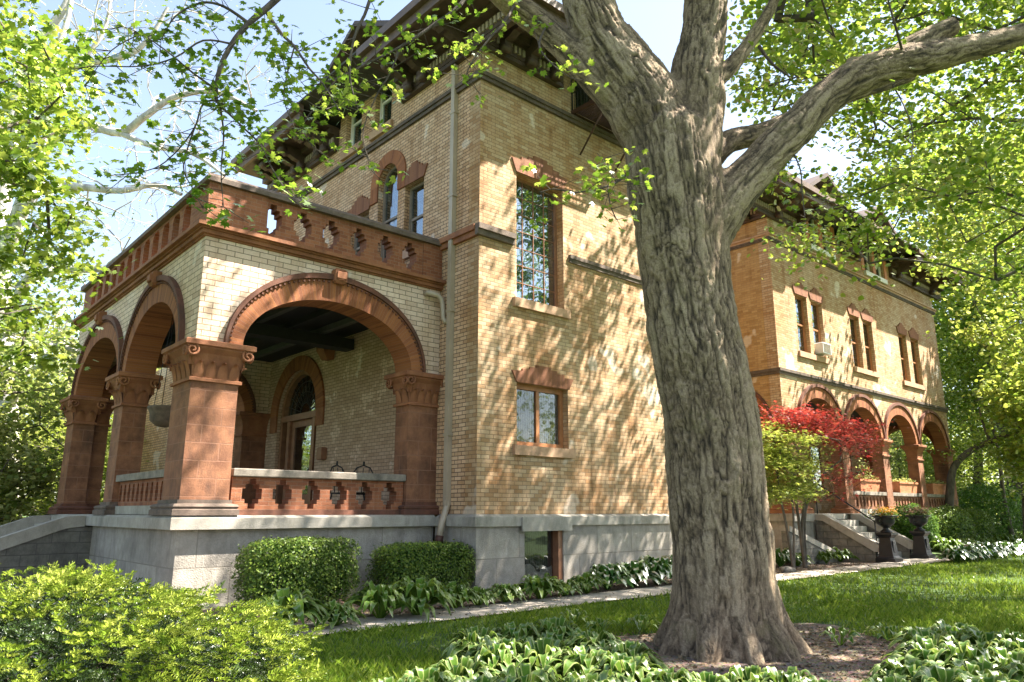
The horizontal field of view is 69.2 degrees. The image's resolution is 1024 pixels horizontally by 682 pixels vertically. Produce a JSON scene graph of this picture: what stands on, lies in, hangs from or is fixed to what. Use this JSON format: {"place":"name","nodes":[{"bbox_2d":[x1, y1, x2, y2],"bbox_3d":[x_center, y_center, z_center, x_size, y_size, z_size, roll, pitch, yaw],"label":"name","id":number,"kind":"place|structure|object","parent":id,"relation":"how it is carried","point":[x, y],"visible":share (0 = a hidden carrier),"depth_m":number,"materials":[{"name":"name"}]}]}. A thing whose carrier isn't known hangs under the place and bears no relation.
{"place":"outdoors","nodes":[
{"label":"outdoors","id":0,"kind":"place"},
{"bbox_2d":[232,586,334,633],"bbox_3d":[-2.911,3.430,9.473,1.226,0.561,1.253,-2,-13,10],"label":"hosta","id":1,"kind":"object","parent":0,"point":[308,606],"visible":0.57,"depth_m":9.31,"materials":[{"name":"green plant"}]},
{"bbox_2d":[344,580,416,617],"bbox_3d":[-1.858,3.701,10.592,1.163,0.530,1.193,-2,-13,7],"label":"hosta","id":2,"kind":"object","parent":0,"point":[370,596],"visible":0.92,"depth_m":10.41,"materials":[{"name":"green plant"}]},
{"bbox_2d":[378,575,464,619],"bbox_3d":[-1.317,3.753,10.933,1.298,0.589,1.334,-12,-18,43],"label":"hosta","id":3,"kind":"object","parent":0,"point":[421,591],"visible":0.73,"depth_m":10.71,"materials":[{"name":"green plant"}]},
{"bbox_2d":[32,556,981,663],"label":"path","id":4,"kind":"structure","parent":0,"point":[495,608],"depth_m":12.18,"materials":[{"name":"concrete"}]},
{"bbox_2d":[304,599,366,629],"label":"hosta","id":5,"kind":"object","parent":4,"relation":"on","point":[345,611],"visible":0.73,"depth_m":9.71,"materials":[{"name":"green plant"}]},
{"bbox_2d":[430,580,481,607],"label":"hosta","id":6,"kind":"object","parent":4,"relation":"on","point":[461,592],"visible":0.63,"depth_m":11.53,"materials":[{"name":"green plant"}]},
{"bbox_2d":[0,0,1023,513],"label":"sky","id":7,"kind":"structure","parent":0,"point":[659,23],"materials":[{"name":"white"}]},
{"bbox_2d":[23,516,1023,681],"bbox_3d":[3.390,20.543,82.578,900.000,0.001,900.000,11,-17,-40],"label":"ground","id":8,"kind":"structure","parent":0,"point":[934,552],"depth_m":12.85,"materials":[{"name":"green plant"}]},
{"bbox_2d":[0,406,62,524],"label":"broadleaf tree","id":9,"kind":"object","parent":8,"relation":"on","point":[10,478],"visible":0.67,"depth_m":19.65,"materials":[{"name":"green plant"}]},
{"bbox_2d":[11,249,83,434],"bbox_3d":[-24.520,0.951,29.613,15.029,14.838,14.750,0,-13,0],"label":"broadleaf tree","id":10,"kind":"object","parent":8,"relation":"on","point":[58,292],"visible":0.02,"depth_m":32.36,"materials":[{"name":"green plant"}]},
{"bbox_2d":[0,282,113,522],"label":"broadleaf tree","id":11,"kind":"object","parent":8,"relation":"on","point":[20,391],"visible":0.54,"depth_m":20.70,"materials":[{"name":"green plant"}]},
{"bbox_2d":[4,415,152,518],"bbox_3d":[-14.338,4.991,24.697,6.823,5.634,6.995,4,-14,-17],"label":"broadleaf tree","id":12,"kind":"object","parent":8,"relation":"on","point":[58,449],"visible":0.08,"depth_m":23.64,"materials":[{"name":"green plant"}]},
{"bbox_2d":[0,0,160,374],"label":"maple tree","id":13,"kind":"object","parent":8,"relation":"on","point":[29,166],"visible":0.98,"depth_m":11.81,"materials":[{"name":"green plant"}]},
{"bbox_2d":[2,310,161,517],"bbox_3d":[-16.024,3.285,27.117,9.408,9.188,9.925,11,-17,-40],"label":"broadleaf tree","id":14,"kind":"object","parent":8,"relation":"on","point":[66,390],"visible":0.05,"depth_m":26.93,"materials":[{"name":"green plant"}]},
{"bbox_2d":[0,0,284,520],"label":"sycamore tree","id":15,"kind":"object","parent":8,"relation":"on","point":[139,120],"visible":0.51,"depth_m":24.58,"materials":[{"name":"green plant"}]},
{"bbox_2d":[0,559,329,681],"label":"yew bush","id":16,"kind":"object","parent":8,"relation":"on","point":[130,639],"visible":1,"depth_m":4.42,"materials":[{"name":"green plant"}]},
{"bbox_2d":[401,666,455,681],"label":"hosta","id":17,"kind":"object","parent":8,"relation":"on","point":[428,674],"visible":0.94,"depth_m":5.86,"materials":[{"name":"green plant"}]},
{"bbox_2d":[1,560,878,641],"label":"soil bed","id":18,"kind":"object","parent":8,"relation":"on","point":[811,567],"visible":0.07,"depth_m":14.08,"materials":[{"name":"brown soil"}]},
{"bbox_2d":[227,534,362,606],"bbox_3d":[-3.431,3.707,11.929,2.073,1.177,1.250,11,-17,-40],"label":"clipped shrub","id":19,"kind":"object","parent":18,"relation":"on","point":[306,563],"visible":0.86,"depth_m":11.56,"materials":[{"name":"green plant"}]},
{"bbox_2d":[362,539,481,588],"bbox_3d":[-1.583,4.136,13.468,2.260,1.045,1.166,11,-17,-40],"label":"clipped shrub","id":20,"kind":"object","parent":18,"relation":"on","point":[446,561],"visible":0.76,"depth_m":13.09,"materials":[{"name":"green plant"}]},
{"bbox_2d":[463,585,500,605],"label":"hosta","id":21,"kind":"object","parent":18,"relation":"on","point":[486,595],"visible":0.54,"depth_m":11.86,"materials":[{"name":"green plant"}]},
{"bbox_2d":[490,583,528,602],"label":"hosta","id":22,"kind":"object","parent":18,"relation":"on","point":[505,592],"visible":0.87,"depth_m":12.28,"materials":[{"name":"green plant"}]},
{"bbox_2d":[570,572,610,593],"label":"hosta","id":23,"kind":"object","parent":18,"relation":"on","point":[586,582],"visible":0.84,"depth_m":13.68,"materials":[{"name":"green plant"}]},
{"bbox_2d":[581,562,636,589],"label":"hosta","id":24,"kind":"object","parent":18,"relation":"on","point":[609,572],"visible":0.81,"depth_m":14.36,"materials":[{"name":"green plant"}]},
{"bbox_2d":[618,560,664,587],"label":"hosta","id":25,"kind":"object","parent":18,"relation":"on","point":[640,571],"visible":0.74,"depth_m":14.87,"materials":[{"name":"green plant"}]},
{"bbox_2d":[630,555,671,583],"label":"hosta","id":26,"kind":"object","parent":18,"relation":"on","point":[662,567],"visible":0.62,"depth_m":15.37,"materials":[{"name":"green plant"}]},
{"bbox_2d":[775,547,801,566],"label":"hosta","id":27,"kind":"object","parent":18,"relation":"on","point":[782,558],"visible":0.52,"depth_m":20.45,"materials":[{"name":"green plant"}]},
{"bbox_2d":[761,419,842,567],"bbox_3d":[7.250,4.043,19.857,3.730,4.035,3.292,11,-17,-40],"label":"japanese maple","id":28,"kind":"object","parent":18,"relation":"on","point":[771,453],"visible":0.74,"depth_m":19.58,"materials":[{"name":"green plant"}]},
{"bbox_2d":[759,400,909,567],"bbox_3d":[9.028,3.992,21.018,5.713,4.651,4.166,11,-17,-40],"label":"japanese maple","id":29,"kind":"object","parent":18,"relation":"on","point":[804,420],"visible":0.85,"depth_m":20.43,"materials":[{"name":"red plant"}]},
{"bbox_2d":[430,655,499,681],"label":"hosta","id":30,"kind":"object","parent":8,"relation":"on","point":[465,669],"visible":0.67,"depth_m":6.17,"materials":[{"name":"green plant"}]},
{"bbox_2d":[441,625,503,656],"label":"hosta","id":31,"kind":"object","parent":8,"relation":"on","point":[467,639],"visible":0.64,"depth_m":7.38,"materials":[{"name":"green plant"}]},
{"bbox_2d":[0,0,964,608],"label":"brick mansion","id":32,"kind":"structure","parent":8,"relation":"on","point":[442,340],"depth_m":16.56,"materials":[{"name":"beige brick"}]},
{"bbox_2d":[147,317,173,427],"bbox_3d":[-6.857,0.430,14.883,0.636,2.599,0.653,11,-17,-40],"label":"hanging bowl","id":33,"kind":"object","parent":32,"relation":"hanging from","point":[159,415],"visible":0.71,"depth_m":14.42,"materials":[{"name":"black metal"}]},
{"bbox_2d":[275,371,315,503],"bbox_3d":[-5.779,2.757,20.428,0.260,3.910,2.400,11,-17,-40],"label":"door","id":34,"kind":"structure","parent":32,"relation":"in","point":[297,442],"depth_m":20.75,"materials":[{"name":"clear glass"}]},
{"bbox_2d":[340,112,362,161],"bbox_3d":[-4.310,-6.022,20.541,0.320,1.950,1.070,11,-17,-40],"label":"window","id":35,"kind":"structure","parent":32,"relation":"in","point":[356,123],"depth_m":20.63,"materials":[{"name":"beige glass"}]},
{"bbox_2d":[347,195,369,254],"bbox_3d":[-3.917,-2.741,19.376,0.265,2.133,1.250,11,-17,-40],"label":"window","id":36,"kind":"structure","parent":32,"relation":"in","point":[362,204],"depth_m":19.49,"materials":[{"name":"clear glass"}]},
{"bbox_2d":[369,88,393,141],"bbox_3d":[-3.302,-6.275,19.439,0.320,1.950,1.040,11,-17,-40],"label":"window","id":37,"kind":"structure","parent":32,"relation":"in","point":[385,105],"depth_m":19.50,"materials":[{"name":"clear glass"}]},
{"bbox_2d":[370,150,406,260],"bbox_3d":[-3.018,-3.342,18.474,0.270,2.900,1.600,11,-17,-40],"label":"window","id":38,"kind":"structure","parent":32,"relation":"in","point":[390,200],"depth_m":18.69,"materials":[{"name":"brown glass"}]},
{"bbox_2d":[402,160,427,260],"bbox_3d":[-2.265,-3.098,17.512,0.320,2.393,1.100,11,-17,-40],"label":"window","id":39,"kind":"structure","parent":32,"relation":"in","point":[417,170],"depth_m":17.67,"materials":[{"name":"brown glass"}]},
{"bbox_2d":[511,156,570,319],"bbox_3d":[0.571,-2.378,16.696,1.750,3.663,0.380,11,-17,-40],"label":"window","id":40,"kind":"structure","parent":32,"relation":"in","point":[536,250],"depth_m":16.80,"materials":[{"name":"clear glass"}]},
{"bbox_2d":[524,531,562,579],"bbox_3d":[0.561,4.389,15.126,1.100,1.190,0.235,11,-17,-40],"label":"window","id":41,"kind":"structure","parent":32,"relation":"in","point":[543,549],"depth_m":15.31,"materials":[{"name":"clear glass"}]},
{"bbox_2d":[511,365,575,458],"bbox_3d":[0.610,1.503,15.811,1.820,1.923,0.340,11,-17,-40],"label":"window","id":42,"kind":"structure","parent":32,"relation":"in","point":[539,410],"depth_m":15.87,"materials":[{"name":"brown stone"}]},
{"bbox_2d":[792,281,807,351],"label":"window","id":43,"kind":"structure","parent":32,"relation":"in","point":[799,290],"depth_m":26.44,"materials":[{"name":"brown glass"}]},
{"bbox_2d":[808,288,822,356],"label":"window","id":44,"kind":"structure","parent":32,"relation":"in","point":[814,295],"depth_m":27.23,"materials":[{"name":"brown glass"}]},
{"bbox_2d":[807,444,824,492],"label":"window","id":45,"kind":"structure","parent":32,"relation":"in","point":[819,452],"depth_m":32.82,"materials":[{"name":"white glass"}]},
{"bbox_2d":[847,303,859,366],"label":"window","id":46,"kind":"structure","parent":32,"relation":"in","point":[852,310],"depth_m":29.21,"materials":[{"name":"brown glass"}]},
{"bbox_2d":[860,308,872,370],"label":"window","id":47,"kind":"structure","parent":32,"relation":"in","point":[865,315],"depth_m":29.97,"materials":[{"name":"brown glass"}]},
{"bbox_2d":[852,450,880,491],"bbox_3d":[13.252,4.875,27.907,1.751,1.551,0.563,11,-17,-40],"label":"box planter","id":48,"kind":"object","parent":32,"relation":"on","point":[875,487],"visible":0.64,"depth_m":27.71,"materials":[{"name":"ceramic"}]},
{"bbox_2d":[896,323,907,380],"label":"window","id":49,"kind":"structure","parent":32,"relation":"in","point":[900,328],"depth_m":32.24,"materials":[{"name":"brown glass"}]},
{"bbox_2d":[892,477,917,492],"bbox_3d":[15.926,5.849,30.138,1.876,0.654,0.493,11,-17,-40],"label":"box planter","id":50,"kind":"object","parent":32,"relation":"on","point":[903,485],"visible":0.99,"depth_m":29.81,"materials":[{"name":"ceramic"}]},
{"bbox_2d":[908,327,919,383],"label":"window","id":51,"kind":"structure","parent":32,"relation":"in","point":[912,333],"depth_m":33.10,"materials":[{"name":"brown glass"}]},
{"bbox_2d":[926,479,945,494],"bbox_3d":[18.493,6.344,32.369,1.764,0.689,0.484,11,-17,-40],"label":"box planter","id":52,"kind":"object","parent":32,"relation":"on","point":[936,487],"visible":0.98,"depth_m":32.01,"materials":[{"name":"ceramic"}]},
{"bbox_2d":[465,635,541,676],"bbox_3d":[-0.085,2.887,6.732,0.814,0.386,0.850,-7,-15,27],"label":"hosta","id":53,"kind":"object","parent":8,"relation":"on","point":[498,654],"visible":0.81,"depth_m":6.59,"materials":[{"name":"green plant"}]},
{"bbox_2d":[491,621,543,645],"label":"hosta","id":54,"kind":"object","parent":8,"relation":"on","point":[510,630],"visible":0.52,"depth_m":7.72,"materials":[{"name":"green plant"}]},
{"bbox_2d":[491,663,564,681],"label":"hosta","id":55,"kind":"object","parent":8,"relation":"on","point":[523,673],"visible":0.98,"depth_m":5.69,"materials":[{"name":"green plant"}]},
{"bbox_2d":[41,0,1023,665],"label":"maple tree","id":56,"kind":"object","parent":8,"relation":"on","point":[691,200],"visible":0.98,"depth_m":8.77,"materials":[{"name":"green plant"}]},
{"bbox_2d":[504,637,582,675],"bbox_3d":[0.293,2.891,6.708,0.881,0.367,0.871,12,-16,-41],"label":"hosta","id":57,"kind":"object","parent":8,"relation":"on","point":[544,650],"visible":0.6,"depth_m":6.61,"materials":[{"name":"green plant"}]},
{"bbox_2d":[202,561,917,681],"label":"leaf litter","id":58,"kind":"object","parent":8,"relation":"on","point":[799,666],"visible":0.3,"depth_m":8.53,"materials":[{"name":"brown plant"}]},
{"bbox_2d":[532,615,587,645],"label":"hosta","id":59,"kind":"object","parent":8,"relation":"on","point":[556,629],"visible":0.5,"depth_m":7.89,"materials":[{"name":"green plant"}]},
{"bbox_2d":[535,645,621,675],"bbox_3d":[0.650,2.858,6.497,0.871,0.339,0.843,-9,-21,44],"label":"hosta","id":60,"kind":"object","parent":8,"relation":"on","point":[579,658],"visible":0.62,"depth_m":6.35,"materials":[{"name":"green plant"}]},
{"bbox_2d":[558,669,620,681],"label":"hosta","id":61,"kind":"object","parent":8,"relation":"on","point":[573,676],"visible":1,"depth_m":5.52,"materials":[{"name":"green plant"}]},
{"bbox_2d":[589,650,662,681],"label":"hosta","id":62,"kind":"object","parent":8,"relation":"on","point":[630,668],"visible":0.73,"depth_m":6.08,"materials":[{"name":"green plant"}]},
{"bbox_2d":[623,613,657,632],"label":"hosta","id":63,"kind":"object","parent":8,"relation":"on","point":[637,621],"visible":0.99,"depth_m":9.42,"materials":[{"name":"green plant"}]},
{"bbox_2d":[636,666,701,681],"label":"hosta","id":64,"kind":"object","parent":8,"relation":"on","point":[665,675],"visible":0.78,"depth_m":5.88,"materials":[{"name":"green plant"}]},
{"bbox_2d":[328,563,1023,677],"bbox_3d":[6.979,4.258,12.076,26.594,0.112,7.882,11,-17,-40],"label":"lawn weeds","id":65,"kind":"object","parent":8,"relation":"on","point":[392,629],"visible":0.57,"depth_m":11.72,"materials":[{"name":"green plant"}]},
{"bbox_2d":[686,671,729,681],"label":"hosta","id":66,"kind":"object","parent":8,"relation":"on","point":[704,676],"visible":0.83,"depth_m":5.93,"materials":[{"name":"green plant"}]},
{"bbox_2d":[721,665,778,681],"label":"hosta","id":67,"kind":"object","parent":8,"relation":"on","point":[745,674],"visible":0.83,"depth_m":5.96,"materials":[{"name":"green plant"}]},
{"bbox_2d":[616,623,903,681],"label":"soil bed","id":68,"kind":"object","parent":8,"relation":"on","point":[869,663],"visible":0.25,"depth_m":7.74,"materials":[{"name":"brown soil"}]},
{"bbox_2d":[558,630,621,653],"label":"hosta","id":69,"kind":"object","parent":68,"relation":"on","point":[593,640],"visible":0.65,"depth_m":7.45,"materials":[{"name":"green plant"}]},
{"bbox_2d":[599,640,669,669],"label":"hosta","id":70,"kind":"object","parent":68,"relation":"on","point":[633,649],"visible":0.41,"depth_m":6.96,"materials":[{"name":"green plant"}]},
{"bbox_2d":[819,625,861,644],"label":"hosta","id":71,"kind":"object","parent":68,"relation":"on","point":[843,631],"visible":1,"depth_m":8.52,"materials":[{"name":"green plant"}]},
{"bbox_2d":[868,622,906,640],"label":"hosta","id":72,"kind":"object","parent":68,"relation":"on","point":[883,629],"visible":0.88,"depth_m":8.78,"materials":[{"name":"green plant"}]},
{"bbox_2d":[879,638,956,668],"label":"hosta","id":73,"kind":"object","parent":68,"relation":"on","point":[917,650],"visible":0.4,"depth_m":6.74,"materials":[{"name":"green plant"}]},
{"bbox_2d":[748,666,816,681],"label":"hosta","id":74,"kind":"object","parent":8,"relation":"on","point":[791,674],"visible":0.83,"depth_m":5.76,"materials":[{"name":"green plant"}]},
{"bbox_2d":[670,0,1023,309],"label":"maple tree","id":75,"kind":"object","parent":8,"relation":"on","point":[984,160],"visible":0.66,"depth_m":15.60,"materials":[{"name":"green plant"}]},
{"bbox_2d":[865,505,902,562],"bbox_3d":[11.415,5.817,22.591,1.298,1.796,1.083,11,-17,-40],"label":"stone urn","id":76,"kind":"object","parent":8,"relation":"on","point":[888,551],"visible":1,"depth_m":22.47,"materials":[{"name":"grey stone"}]},
{"bbox_2d":[861,657,934,681],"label":"hosta","id":77,"kind":"object","parent":8,"relation":"on","point":[896,668],"visible":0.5,"depth_m":5.96,"materials":[{"name":"green plant"}]},
{"bbox_2d":[882,626,946,647],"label":"hosta","id":78,"kind":"object","parent":8,"relation":"on","point":[902,633],"visible":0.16,"depth_m":7.89,"materials":[{"name":"green plant"}]},
{"bbox_2d":[889,502,940,551],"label":"round shrub","id":79,"kind":"object","parent":8,"relation":"on","point":[901,527],"visible":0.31,"depth_m":26.81,"materials":[{"name":"green plant"}]},
{"bbox_2d":[899,506,936,558],"bbox_3d":[13.355,6.253,24.363,1.195,1.740,1.138,11,-17,-40],"label":"stone urn","id":80,"kind":"object","parent":8,"relation":"on","point":[921,545],"visible":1,"depth_m":24.16,"materials":[{"name":"black stone"}]},
{"bbox_2d":[880,628,958,659],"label":"hosta","id":81,"kind":"object","parent":8,"relation":"on","point":[915,635],"visible":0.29,"depth_m":7.29,"materials":[{"name":"green plant"}]},
{"bbox_2d":[835,99,1023,530],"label":"maple tree","id":82,"kind":"object","parent":8,"relation":"on","point":[960,296],"visible":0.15,"depth_m":39.65,"materials":[{"name":"green plant"}]},
{"bbox_2d":[888,431,973,497],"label":"broadleaf tree","id":83,"kind":"object","parent":8,"relation":"on","point":[897,457],"visible":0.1,"depth_m":45.96,"materials":[{"name":"green plant"}]},
{"bbox_2d":[905,663,981,681],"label":"hosta","id":84,"kind":"object","parent":8,"relation":"on","point":[935,673],"visible":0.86,"depth_m":5.67,"materials":[{"name":"green plant"}]},
{"bbox_2d":[929,535,963,550],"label":"hosta","id":85,"kind":"object","parent":8,"relation":"on","point":[941,543],"visible":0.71,"depth_m":26.25,"materials":[{"name":"green plant"}]},
{"bbox_2d":[870,56,1023,420],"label":"maple tree","id":86,"kind":"object","parent":8,"relation":"on","point":[1000,328],"visible":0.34,"depth_m":26.61,"materials":[{"name":"green plant"}]},
{"bbox_2d":[890,419,1006,523],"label":"broadleaf tree","id":87,"kind":"object","parent":8,"relation":"on","point":[970,472],"visible":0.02,"depth_m":49.54,"materials":[{"name":"green plant"}]},
{"bbox_2d":[927,504,978,549],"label":"round shrub","id":88,"kind":"object","parent":8,"relation":"on","point":[951,519],"visible":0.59,"depth_m":28.62,"materials":[{"name":"green plant"}]},
{"bbox_2d":[928,619,978,638],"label":"hosta","id":89,"kind":"object","parent":8,"relation":"on","point":[956,629],"visible":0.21,"depth_m":7.85,"materials":[{"name":"green plant"}]},
{"bbox_2d":[888,281,1023,512],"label":"broadleaf tree","id":90,"kind":"object","parent":8,"relation":"on","point":[975,471],"visible":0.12,"depth_m":43.02,"materials":[{"name":"green plant"}]},
{"bbox_2d":[935,547,977,562],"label":"hosta","id":91,"kind":"object","parent":8,"relation":"on","point":[957,554],"visible":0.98,"depth_m":21.87,"materials":[{"name":"green plant"}]},
{"bbox_2d":[893,290,1023,503],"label":"broadleaf tree","id":92,"kind":"object","parent":8,"relation":"on","point":[973,430],"visible":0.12,"depth_m":40.53,"materials":[{"name":"green plant"}]},
{"bbox_2d":[926,640,1000,667],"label":"hosta","id":93,"kind":"object","parent":8,"relation":"on","point":[966,650],"visible":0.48,"depth_m":6.40,"materials":[{"name":"green plant"}]},
{"bbox_2d":[924,387,1022,507],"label":"leaning tree","id":94,"kind":"object","parent":8,"relation":"on","point":[952,470],"visible":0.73,"depth_m":32.40,"materials":[{"name":"green plant"}]},
{"bbox_2d":[957,508,996,538],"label":"round shrub","id":95,"kind":"object","parent":8,"relation":"on","point":[983,521],"visible":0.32,"depth_m":30.26,"materials":[{"name":"green plant"}]},
{"bbox_2d":[939,355,1021,534],"bbox_3d":[23.140,5.148,35.748,5.845,9.418,5.849,-2,-13,10],"label":"slender tree","id":96,"kind":"object","parent":8,"relation":"on","point":[967,404],"visible":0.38,"depth_m":36.53,"materials":[{"name":"green plant"}]},
{"bbox_2d":[937,320,1023,535],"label":"slender tree","id":97,"kind":"object","parent":8,"relation":"on","point":[974,349],"visible":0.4,"depth_m":35.23,"materials":[{"name":"green plant"}]},
{"bbox_2d":[942,659,1023,681],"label":"hosta","id":98,"kind":"object","parent":8,"relation":"on","point":[984,668],"visible":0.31,"depth_m":5.80,"materials":[{"name":"green plant"}]},
{"bbox_2d":[950,672,1018,681],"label":"hosta","id":99,"kind":"object","parent":8,"relation":"on","point":[1003,677],"visible":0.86,"depth_m":5.50,"materials":[{"name":"green plant"}]},
{"bbox_2d":[954,626,1017,654],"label":"hosta","id":100,"kind":"object","parent":8,"relation":"on","point":[977,638],"visible":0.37,"depth_m":7.31,"materials":[{"name":"green plant"}]},
{"bbox_2d":[957,482,1022,535],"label":"round shrub","id":101,"kind":"object","parent":8,"relation":"on","point":[991,506],"visible":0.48,"depth_m":35.16,"materials":[{"name":"green plant"}]},
{"bbox_2d":[961,340,1023,500],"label":"maple tree","id":102,"kind":"object","parent":8,"relation":"on","point":[1007,416],"visible":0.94,"depth_m":31.41,"materials":[{"name":"green plant"}]},
{"bbox_2d":[985,647,1023,666],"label":"hosta","id":103,"kind":"object","parent":8,"relation":"on","point":[1006,658],"visible":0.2,"depth_m":6.38,"materials":[{"name":"green plant"}]},
{"bbox_2d":[991,638,1023,653],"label":"hosta","id":104,"kind":"object","parent":8,"relation":"on","point":[1009,645],"visible":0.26,"depth_m":6.74,"materials":[{"name":"green plant"}]},
{"bbox_2d":[994,662,1023,681],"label":"hosta","id":105,"kind":"object","parent":8,"relation":"on","point":[1016,668],"visible":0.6,"depth_m":5.75,"materials":[{"name":"green plant"}]},
{"bbox_2d":[515,573,571,598],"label":"hosta","id":106,"kind":"object","parent":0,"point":[535,584],"visible":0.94,"depth_m":12.73,"materials":[{"name":"green plant"}]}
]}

